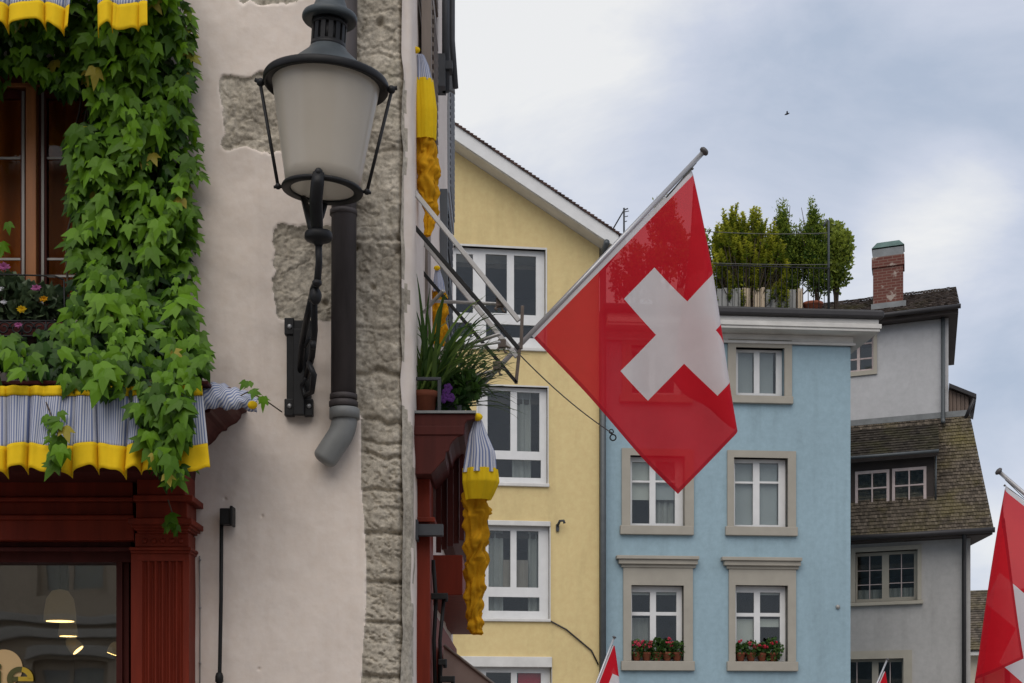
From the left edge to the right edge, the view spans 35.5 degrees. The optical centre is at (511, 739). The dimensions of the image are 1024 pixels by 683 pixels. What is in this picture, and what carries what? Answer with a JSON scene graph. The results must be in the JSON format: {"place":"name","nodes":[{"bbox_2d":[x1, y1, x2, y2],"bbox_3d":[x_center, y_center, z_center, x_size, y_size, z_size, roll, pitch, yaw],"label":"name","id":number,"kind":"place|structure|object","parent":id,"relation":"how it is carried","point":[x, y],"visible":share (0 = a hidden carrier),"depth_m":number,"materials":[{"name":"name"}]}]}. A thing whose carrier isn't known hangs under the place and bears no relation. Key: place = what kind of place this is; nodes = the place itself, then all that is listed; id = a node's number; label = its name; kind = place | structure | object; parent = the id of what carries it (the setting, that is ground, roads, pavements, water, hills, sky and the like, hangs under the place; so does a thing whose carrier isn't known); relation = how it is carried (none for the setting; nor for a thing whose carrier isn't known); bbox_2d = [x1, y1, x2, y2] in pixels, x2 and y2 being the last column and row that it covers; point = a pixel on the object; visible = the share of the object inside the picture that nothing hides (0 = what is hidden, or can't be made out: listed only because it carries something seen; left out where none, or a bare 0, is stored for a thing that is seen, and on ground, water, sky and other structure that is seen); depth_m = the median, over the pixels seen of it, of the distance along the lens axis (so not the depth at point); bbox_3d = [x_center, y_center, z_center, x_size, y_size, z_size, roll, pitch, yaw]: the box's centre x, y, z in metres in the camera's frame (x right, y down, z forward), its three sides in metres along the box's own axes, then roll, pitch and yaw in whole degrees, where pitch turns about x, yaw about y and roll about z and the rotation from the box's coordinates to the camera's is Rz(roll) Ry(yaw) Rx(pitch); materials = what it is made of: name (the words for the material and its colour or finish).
{"place":"outdoors","nodes":[
{"label":"outdoors","id":0,"kind":"place"},
{"bbox_2d":[453,122,621,682],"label":"yellow house","id":1,"kind":"structure","parent":0,"point":[534,246],"depth_m":34.35,"materials":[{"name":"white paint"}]},
{"bbox_2d":[453,244,546,351],"bbox_3d":[-0.596,-9.436,34.283,2.670,2.231,0.480,0,0,-9],"label":"window","id":2,"kind":"structure","parent":1,"relation":"in","point":[478,254],"depth_m":34.29,"materials":[{"name":"white paint"}]},
{"bbox_2d":[461,656,551,682],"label":"window","id":3,"kind":"structure","parent":1,"relation":"in","point":[529,669],"depth_m":34.25,"materials":[{"name":"white paint"}]},
{"bbox_2d":[476,384,548,486],"bbox_3d":[-0.014,-6.511,34.377,1.588,2.182,0.480,0,0,-9],"label":"window","id":4,"kind":"structure","parent":1,"relation":"in","point":[520,453],"depth_m":34.39,"materials":[{"name":"white paint"}]},
{"bbox_2d":[482,520,550,621],"bbox_3d":[0.014,-3.607,34.382,1.600,2.157,0.480,0,0,-9],"label":"window","id":5,"kind":"structure","parent":1,"relation":"in","point":[529,578],"depth_m":34.42,"materials":[{"name":"white paint"}]},
{"bbox_2d":[613,208,628,231],"bbox_3d":[2.427,-11.391,35.698,0.371,0.961,0.041,0,0,0],"label":"roof aerial","id":6,"kind":"object","parent":1,"relation":"attached to","point":[623,213],"visible":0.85,"depth_m":35.68,"materials":[{"name":"grey metal"}]},
{"bbox_2d":[455,0,1023,590],"label":"sky","id":7,"kind":"structure","parent":0,"point":[904,122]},
{"bbox_2d":[803,240,994,682],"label":"grey house","id":8,"kind":"structure","parent":0,"point":[921,522],"depth_m":40.41,"materials":[{"name":"paint"}]},
{"bbox_2d":[850,334,876,376],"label":"window","id":9,"kind":"structure","parent":8,"relation":"in","point":[858,372],"depth_m":42.14,"materials":[{"name":"white paint"}]},
{"bbox_2d":[855,469,888,506],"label":"window","id":10,"kind":"structure","parent":8,"relation":"in","point":[872,472],"depth_m":40.42,"materials":[{"name":"white paint"}]},
{"bbox_2d":[850,650,911,682],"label":"window","id":11,"kind":"structure","parent":8,"relation":"in","point":[876,656],"depth_m":40.22,"materials":[{"name":"stone"}]},
{"bbox_2d":[850,544,922,606],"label":"window","id":12,"kind":"structure","parent":8,"relation":"in","point":[892,596],"depth_m":40.36,"materials":[{"name":"stone"}]},
{"bbox_2d":[892,466,925,502],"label":"window","id":13,"kind":"structure","parent":8,"relation":"in","point":[923,468],"depth_m":40.01,"materials":[{"name":"white paint"}]},
{"bbox_2d":[970,590,987,682],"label":"house","id":14,"kind":"structure","parent":0,"point":[978,598],"depth_m":63.34,"materials":[{"name":"stone"}]},
{"bbox_2d":[975,468,1023,682],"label":"flag","id":15,"kind":"object","parent":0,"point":[1001,656],"visible":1,"depth_m":11.40,"materials":[{"name":"red fabric"}]},
{"label":"ground","id":16,"kind":"structure","parent":0,"visible":0},
{"bbox_2d":[0,0,489,682],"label":"corner house","id":17,"kind":"structure","parent":16,"relation":"on","point":[348,506],"depth_m":7.00,"materials":[{"name":"beige paint"}]},
{"bbox_2d":[0,262,69,345],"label":"flower box","id":18,"kind":"object","parent":17,"relation":"attached to","point":[23,310],"visible":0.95,"depth_m":6.74,"materials":[{"name":"black metal"}]},
{"bbox_2d":[0,0,69,34],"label":"valance","id":19,"kind":"object","parent":17,"relation":"attached to","point":[55,13],"visible":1,"depth_m":6.48,"materials":[{"name":"yellow fabric"}]},
{"bbox_2d":[0,73,87,304],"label":"window","id":20,"kind":"structure","parent":17,"relation":"in","point":[33,127],"depth_m":7.14,"materials":[{"name":"orange wood"}]},
{"bbox_2d":[44,565,75,622],"bbox_3d":[-2.429,-0.943,8.600,0.170,0.613,0.170,0,0,0],"label":"pendant lamp","id":21,"kind":"object","parent":17,"relation":"hanging from","point":[59,605],"visible":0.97,"depth_m":8.54,"materials":[{"name":"beige metal"}]},
{"bbox_2d":[0,562,130,682],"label":"shop window","id":22,"kind":"structure","parent":17,"relation":"in","point":[11,667],"depth_m":6.99,"materials":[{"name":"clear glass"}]},
{"bbox_2d":[58,565,77,636],"bbox_3d":[-2.553,-0.922,9.200,0.110,0.655,0.110,0,0,0],"label":"pendant lamp","id":23,"kind":"object","parent":17,"relation":"hanging from","point":[68,629],"visible":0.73,"depth_m":9.16,"materials":[{"name":"beige metal"}]},
{"bbox_2d":[65,637,83,654],"bbox_3d":[-2.571,-0.875,9.400,0.104,0.749,0.084,0,0,0],"label":"pendant lamp","id":24,"kind":"object","parent":17,"relation":"hanging from","point":[74,645],"visible":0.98,"depth_m":9.37,"materials":[{"name":"beige metal"}]},
{"bbox_2d":[0,385,209,479],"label":"valance","id":25,"kind":"object","parent":17,"relation":"attached to","point":[101,435],"visible":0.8,"depth_m":6.39,"materials":[{"name":"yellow fabric"}]},
{"bbox_2d":[106,642,115,655],"bbox_3d":[-2.239,-0.860,9.000,0.083,0.780,0.076,0,0,0],"label":"pendant lamp","id":26,"kind":"object","parent":17,"relation":"hanging from","point":[111,649],"visible":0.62,"depth_m":8.97,"materials":[{"name":"beige metal"}]},
{"bbox_2d":[97,0,147,37],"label":"valance","id":27,"kind":"object","parent":17,"relation":"hanging from","point":[120,14],"visible":1,"depth_m":6.50,"materials":[{"name":"yellow fabric"}]},
{"bbox_2d":[0,0,281,537],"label":"ivy vine","id":28,"kind":"object","parent":17,"relation":"attached to","point":[128,314],"visible":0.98,"depth_m":6.74,"materials":[{"name":"green plant"}]},
{"bbox_2d":[215,506,235,682],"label":"iron rod","id":29,"kind":"object","parent":17,"relation":"attached to","point":[227,516],"visible":1,"depth_m":6.94,"materials":[{"name":"black metal"}]},
{"bbox_2d":[202,382,257,411],"bbox_3d":[-1.171,-1.419,6.591,0.294,0.176,0.337,0,0,0],"label":"ledge drape","id":30,"kind":"object","parent":17,"relation":"on","point":[221,395],"visible":0.71,"depth_m":6.52,"materials":[{"name":"fabric"}]},
{"bbox_2d":[254,0,396,416],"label":"wall lantern","id":31,"kind":"object","parent":17,"relation":"attached to","point":[327,90],"depth_m":6.30,"materials":[{"name":"paint"}]},
{"bbox_2d":[415,47,440,236],"bbox_3d":[-0.389,-2.722,7.299,0.128,0.812,0.190,0,0,0],"label":"ruffled drape","id":32,"kind":"object","parent":17,"relation":"hanging from","point":[428,170],"visible":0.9,"depth_m":7.30,"materials":[{"name":"yellow fabric"}]},
{"bbox_2d":[416,377,442,409],"bbox_3d":[-0.375,-1.553,7.895,0.112,0.157,1.410,0,0,0],"label":"planter rail","id":33,"kind":"object","parent":17,"relation":"on","point":[438,379],"visible":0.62,"depth_m":7.19,"materials":[{"name":"grey metal"}]},
{"bbox_2d":[432,265,448,345],"bbox_3d":[-0.405,-2.360,8.714,0.126,0.382,0.257,0,0,0],"label":"ruffled drape","id":34,"kind":"object","parent":17,"relation":"hanging from","point":[438,281],"visible":0.44,"depth_m":8.66,"materials":[{"name":"yellow fabric"}]},
{"bbox_2d":[431,560,454,682],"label":"iron hooks","id":35,"kind":"object","parent":17,"relation":"attached to","point":[436,596],"visible":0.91,"depth_m":7.44,"materials":[{"name":"black metal"}]},
{"bbox_2d":[429,367,488,409],"bbox_3d":[-0.288,-1.583,7.377,0.293,0.291,0.264,0,0,32],"label":"potted plant","id":36,"kind":"object","parent":17,"relation":"on","point":[462,395],"visible":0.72,"depth_m":7.33,"materials":[{"name":"green plant"}]},
{"bbox_2d":[442,644,493,682],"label":"shop awning","id":37,"kind":"object","parent":17,"relation":"attached to","point":[460,669],"visible":1,"depth_m":8.40,"materials":[{"name":"beige fabric"}]},
{"bbox_2d":[415,189,523,383],"bbox_3d":[-0.234,-2.150,7.568,0.576,0.819,0.874,0,0,0],"label":"awning frame","id":38,"kind":"object","parent":17,"relation":"attached to","point":[454,276],"visible":0.75,"depth_m":7.15,"materials":[{"name":"metal"}]},
{"bbox_2d":[521,356,615,440],"bbox_3d":[0.293,-1.809,8.509,0.041,0.219,1.332,0,0,25],"label":"slack line","id":39,"kind":"object","parent":38,"relation":"attached to","point":[610,432],"visible":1,"depth_m":8.59,"materials":[{"name":"black metal"}]},
{"bbox_2d":[420,323,521,417],"bbox_3d":[-0.269,-1.753,7.611,0.687,0.558,0.707,0,0,0],"label":"potted plant","id":40,"kind":"object","parent":17,"relation":"on","point":[484,390],"visible":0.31,"depth_m":7.55,"materials":[{"name":"green plant"}]},
{"bbox_2d":[416,277,526,409],"bbox_3d":[-0.276,-1.771,7.282,0.741,0.594,0.645,0,0,-33],"label":"potted plant","id":41,"kind":"object","parent":17,"relation":"on","point":[428,361],"visible":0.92,"depth_m":7.24,"materials":[{"name":"green plant"}]},
{"bbox_2d":[461,413,498,634],"bbox_3d":[-0.146,-0.985,7.413,0.178,0.973,0.465,0,0,0],"label":"ruffled drape","id":42,"kind":"object","parent":17,"relation":"hanging from","point":[480,477],"visible":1,"depth_m":7.33,"materials":[{"name":"yellow fabric"}]},
{"bbox_2d":[482,147,737,493],"bbox_3d":[0.434,-2.385,9.386,1.695,1.973,0.685,0,0,0],"label":"flag","id":43,"kind":"object","parent":17,"relation":"attached to","point":[625,332],"visible":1,"depth_m":9.10,"materials":[{"name":"red fabric"}]},
{"bbox_2d":[596,636,618,682],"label":"flag","id":44,"kind":"object","parent":16,"relation":"on","point":[608,673],"visible":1,"depth_m":24.00,"materials":[{"name":"red fabric"}]},
{"bbox_2d":[599,306,883,682],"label":"blue house","id":45,"kind":"structure","parent":16,"relation":"on","point":[743,534],"depth_m":34.95,"materials":[{"name":"paint"}]},
{"bbox_2d":[631,638,643,660],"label":"geranium pot","id":46,"kind":"object","parent":45,"relation":"on","point":[637,654],"visible":1,"depth_m":34.66,"materials":[{"name":"ceramic"}]},
{"bbox_2d":[639,640,653,660],"bbox_3d":[2.926,-1.949,34.742,0.400,0.461,0.364,0,0,-6],"label":"geranium pot","id":47,"kind":"object","parent":45,"relation":"on","point":[647,654],"visible":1,"depth_m":34.68,"materials":[{"name":"ceramic"}]},
{"bbox_2d":[620,448,693,535],"bbox_3d":[3.121,-5.380,34.899,1.623,1.868,0.570,0,0,-6],"label":"window","id":48,"kind":"structure","parent":45,"relation":"in","point":[670,512],"depth_m":34.86,"materials":[{"name":"white paint"}]},
{"bbox_2d":[648,637,666,660],"bbox_3d":[3.156,-1.973,34.767,0.379,0.550,0.406,0,0,30],"label":"geranium pot","id":49,"kind":"object","parent":45,"relation":"on","point":[656,656],"visible":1,"depth_m":34.70,"materials":[{"name":"ceramic"}]},
{"bbox_2d":[616,555,698,670],"bbox_3d":[3.125,-2.742,34.849,1.805,2.476,0.670,0,0,-6],"label":"window","id":50,"kind":"structure","parent":45,"relation":"in","point":[664,573],"depth_m":34.69,"materials":[{"name":"white paint"}]},
{"bbox_2d":[659,637,674,660],"bbox_3d":[3.378,-1.977,34.792,0.385,0.536,0.324,0,0,-6],"label":"geranium pot","id":51,"kind":"object","parent":45,"relation":"on","point":[666,655],"visible":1,"depth_m":34.73,"materials":[{"name":"ceramic"}]},
{"bbox_2d":[668,640,684,660],"bbox_3d":[3.592,-1.950,34.795,0.434,0.463,0.355,0,0,-6],"label":"geranium pot","id":52,"kind":"object","parent":45,"relation":"on","point":[677,655],"visible":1,"depth_m":34.75,"materials":[{"name":"ceramic"}]},
{"bbox_2d":[717,288,740,305],"bbox_3d":[4.720,-9.603,35.224,0.546,0.598,0.400,0,0,-6],"label":"planter box","id":53,"kind":"object","parent":45,"relation":"on","point":[722,297],"visible":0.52,"depth_m":35.02,"materials":[{"name":"grey wood"}]},
{"bbox_2d":[735,639,749,660],"bbox_3d":[4.991,-1.960,34.937,0.410,0.484,0.353,0,0,-6],"label":"geranium pot","id":54,"kind":"object","parent":45,"relation":"on","point":[740,656],"visible":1,"depth_m":34.89,"materials":[{"name":"ceramic"}]},
{"bbox_2d":[741,288,749,306],"bbox_3d":[5.114,-9.608,35.264,0.178,0.606,0.400,0,0,-6],"label":"planter box","id":55,"kind":"object","parent":45,"relation":"on","point":[747,295],"visible":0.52,"depth_m":35.07,"materials":[{"name":"brown wood"}]},
{"bbox_2d":[709,202,790,307],"bbox_3d":[5.207,-10.575,35.384,1.880,2.540,1.081,0,0,-6],"label":"golden shrub","id":56,"kind":"object","parent":55,"relation":"in","point":[741,249],"visible":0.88,"depth_m":35.09,"materials":[{"name":"green plant"}]},
{"bbox_2d":[741,639,758,660],"bbox_3d":[5.211,-1.963,34.971,0.428,0.489,0.358,0,0,-6],"label":"geranium pot","id":57,"kind":"object","parent":45,"relation":"on","point":[751,655],"visible":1,"depth_m":34.90,"materials":[{"name":"ceramic"}]},
{"bbox_2d":[752,287,764,306],"bbox_3d":[5.403,-9.620,35.293,0.245,0.631,0.400,0,0,-6],"label":"planter box","id":58,"kind":"object","parent":45,"relation":"on","point":[762,299],"visible":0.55,"depth_m":35.10,"materials":[{"name":"brown wood"}]},
{"bbox_2d":[727,339,792,404],"bbox_3d":[5.379,-8.037,35.124,1.478,1.397,0.570,0,0,-6],"label":"window","id":59,"kind":"structure","parent":45,"relation":"in","point":[739,362],"depth_m":35.10,"materials":[{"name":"white paint"}]},
{"bbox_2d":[720,557,801,670],"bbox_3d":[5.408,-2.738,35.077,1.774,2.471,0.670,0,0,-6],"label":"window","id":60,"kind":"structure","parent":45,"relation":"in","point":[767,572],"depth_m":34.92,"materials":[{"name":"white paint"}]},
{"bbox_2d":[725,450,797,536],"bbox_3d":[5.418,-5.383,35.128,1.601,1.858,0.570,0,0,-6],"label":"window","id":61,"kind":"structure","parent":45,"relation":"in","point":[752,483],"depth_m":35.11,"materials":[{"name":"white paint"}]},
{"bbox_2d":[755,642,770,660],"bbox_3d":[5.471,-1.940,35.000,0.412,0.442,0.341,0,0,-32],"label":"geranium pot","id":62,"kind":"object","parent":45,"relation":"on","point":[762,654],"visible":1,"depth_m":34.93,"materials":[{"name":"ceramic"}]},
{"bbox_2d":[716,264,829,308],"bbox_3d":[5.530,-9.823,36.656,2.534,1.036,3.512,0,0,-6],"label":"terrace railing","id":63,"kind":"object","parent":45,"relation":"on","point":[781,267],"visible":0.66,"depth_m":34.93,"materials":[{"name":"black metal"}]},
{"bbox_2d":[763,636,784,660],"bbox_3d":[5.717,-1.976,35.016,0.499,0.600,0.418,0,0,-6],"label":"geranium pot","id":64,"kind":"object","parent":45,"relation":"on","point":[773,656],"visible":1,"depth_m":34.97,"materials":[{"name":"ceramic"}]},
{"bbox_2d":[766,289,795,307],"bbox_3d":[5.889,-9.606,35.341,0.662,0.604,0.400,0,0,-6],"label":"planter box","id":65,"kind":"object","parent":45,"relation":"on","point":[773,304],"visible":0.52,"depth_m":35.15,"materials":[{"name":"grey wood"}]},
{"bbox_2d":[773,198,801,290],"bbox_3d":[6.122,-10.759,35.775,0.674,2.714,0.772,0,0,-24],"label":"conifer shrub","id":66,"kind":"object","parent":45,"relation":"on","point":[784,226],"visible":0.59,"depth_m":35.61,"materials":[{"name":"green plant"}]},
{"bbox_2d":[796,288,801,307],"bbox_3d":[6.319,-9.619,35.384,0.134,0.628,0.400,0,0,-6],"label":"planter box","id":67,"kind":"object","parent":45,"relation":"on","point":[799,297],"visible":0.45,"depth_m":35.19,"materials":[{"name":"brown wood"}]},
{"bbox_2d":[790,217,810,291],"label":"conifer shrub","id":68,"kind":"object","parent":45,"relation":"on","point":[797,237],"visible":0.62,"depth_m":35.77,"materials":[{"name":"green plant"}]},
{"bbox_2d":[803,300,822,308],"bbox_3d":[6.650,-9.480,35.347,0.450,0.350,0.450,0,0,-6],"label":"clay tub","id":69,"kind":"object","parent":45,"relation":"on","point":[818,304],"visible":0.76,"depth_m":35.17,"materials":[{"name":"ceramic"}]},
{"bbox_2d":[800,195,833,300],"bbox_3d":[6.737,-10.708,35.357,0.769,2.614,0.728,0,0,17],"label":"conifer shrub","id":70,"kind":"object","parent":45,"relation":"on","point":[815,251],"visible":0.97,"depth_m":35.25,"materials":[{"name":"green plant"}]},
{"bbox_2d":[823,219,829,308],"bbox_3d":[6.885,-10.365,35.069,0.159,2.120,0.049,0,0,-6],"label":"terrace post","id":71,"kind":"object","parent":45,"relation":"on","point":[827,221],"visible":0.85,"depth_m":35.06,"materials":[{"name":"grey metal"}]},
{"bbox_2d":[705,231,827,264],"bbox_3d":[5.508,-10.745,34.931,2.854,0.752,0.017,0,0,-6],"label":"terrace wire","id":72,"kind":"object","parent":71,"relation":"attached to","point":[769,264],"visible":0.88,"depth_m":34.93,"materials":[{"name":"grey metal"}]},
{"bbox_2d":[823,217,856,308],"bbox_3d":[7.277,-10.540,35.694,0.899,2.277,0.788,0,0,-6],"label":"leafy shrub","id":73,"kind":"object","parent":45,"relation":"on","point":[843,247],"visible":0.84,"depth_m":35.55,"materials":[{"name":"green plant"}]},
{"bbox_3d":[3.747,-9.586,35.127,1.297,0.563,0.400,0,0,-6],"label":"planter box","id":74,"kind":"object","parent":45,"relation":"on","visible":0},
{"bbox_2d":[652,194,712,253],"bbox_3d":[3.546,-10.703,35.253,1.829,2.631,1.028,0,0,-6],"label":"leafy shrub","id":75,"kind":"object","parent":74,"relation":"in","point":[707,236],"visible":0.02,"depth_m":35.20,"materials":[{"name":"green plant"}]},
{"bbox_2d":[876,658,888,682],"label":"flag","id":76,"kind":"object","parent":16,"relation":"on","point":[883,679],"visible":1,"depth_m":28.00,"materials":[{"name":"red fabric"}]}
]}

